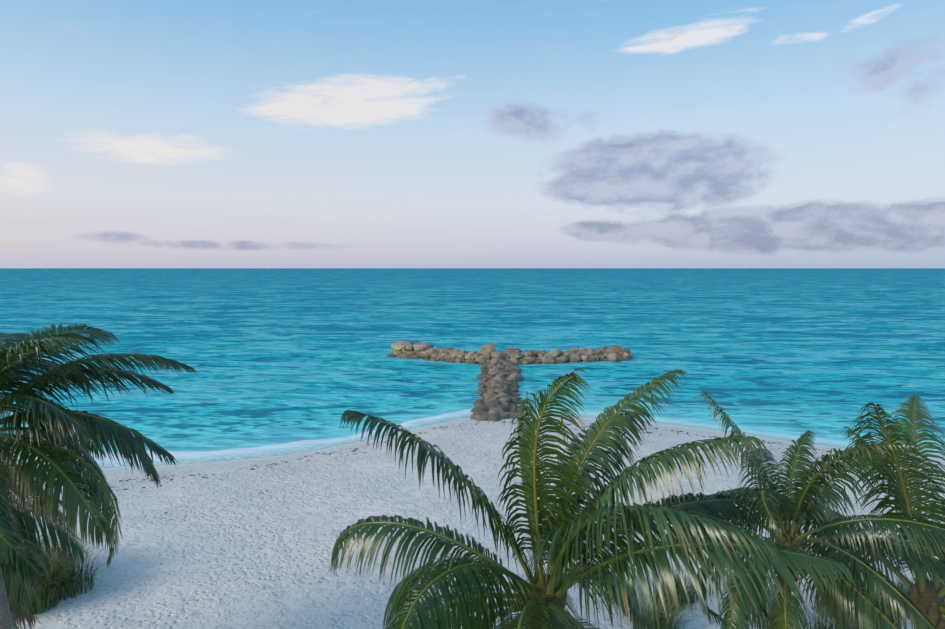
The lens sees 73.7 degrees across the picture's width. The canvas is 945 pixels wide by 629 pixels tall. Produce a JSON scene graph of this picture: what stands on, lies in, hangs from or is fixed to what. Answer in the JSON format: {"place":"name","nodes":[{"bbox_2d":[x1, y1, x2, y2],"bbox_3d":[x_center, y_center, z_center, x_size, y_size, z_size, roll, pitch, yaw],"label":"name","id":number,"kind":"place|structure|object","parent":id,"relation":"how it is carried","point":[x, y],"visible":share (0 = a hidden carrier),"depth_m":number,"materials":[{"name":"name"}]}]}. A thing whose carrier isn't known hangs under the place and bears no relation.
{"place":"outdoors","nodes":[
{"label":"outdoors","id":0,"kind":"place"},
{"bbox_2d":[0,268,944,470],"bbox_3d":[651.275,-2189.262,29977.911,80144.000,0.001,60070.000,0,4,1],"label":"sea water","id":1,"kind":"structure","parent":0,"point":[283,361],"depth_m":104.73,"materials":[{"name":"blue liquid"}]},
{"bbox_2d":[0,0,944,267],"label":"sky","id":2,"kind":"structure","parent":0,"point":[134,133],"materials":[{"name":"blue"}]},
{"bbox_2d":[3,414,944,628],"bbox_3d":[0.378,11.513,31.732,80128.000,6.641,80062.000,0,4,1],"label":"sand ground","id":3,"kind":"structure","parent":0,"point":[213,556],"depth_m":27.12,"materials":[{"name":"white sand"}]},
{"bbox_2d":[0,434,88,628],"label":"palm fronds","id":4,"kind":"object","parent":3,"relation":"on","point":[10,573],"visible":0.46,"depth_m":14.01,"materials":[{"name":"green plant"}]},
{"bbox_2d":[0,323,196,628],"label":"palm fronds","id":5,"kind":"object","parent":3,"relation":"on","point":[84,428],"visible":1,"depth_m":10.67,"materials":[{"name":"green plant"}]},
{"bbox_2d":[4,522,944,628],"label":"dune grass","id":6,"kind":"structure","parent":3,"relation":"on","point":[64,573],"depth_m":20.61,"materials":[{"name":"green plant"}]},
{"bbox_2d":[30,420,944,521],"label":"seaweed wrack","id":7,"kind":"object","parent":3,"relation":"on","point":[829,451],"visible":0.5,"depth_m":40.65,"materials":[{"name":"brown plant"}]},
{"bbox_2d":[386,340,631,420],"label":"jetty rock","id":8,"kind":"object","parent":3,"relation":"on","point":[500,376],"visible":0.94,"depth_m":80.42,"materials":[{"name":"grey stone"}]},
{"bbox_2d":[330,369,855,628],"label":"palm fronds","id":9,"kind":"object","parent":3,"relation":"on","point":[541,598],"visible":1,"depth_m":9.61,"materials":[{"name":"green plant"}]},
{"bbox_2d":[634,391,944,628],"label":"small palm fronds","id":10,"kind":"object","parent":3,"relation":"on","point":[781,533],"visible":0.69,"depth_m":10.36,"materials":[{"name":"green plant"}]},
{"bbox_2d":[713,395,944,628],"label":"palm fronds","id":11,"kind":"object","parent":3,"relation":"on","point":[929,603],"visible":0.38,"depth_m":11.61,"materials":[{"name":"green plant"}]}
]}

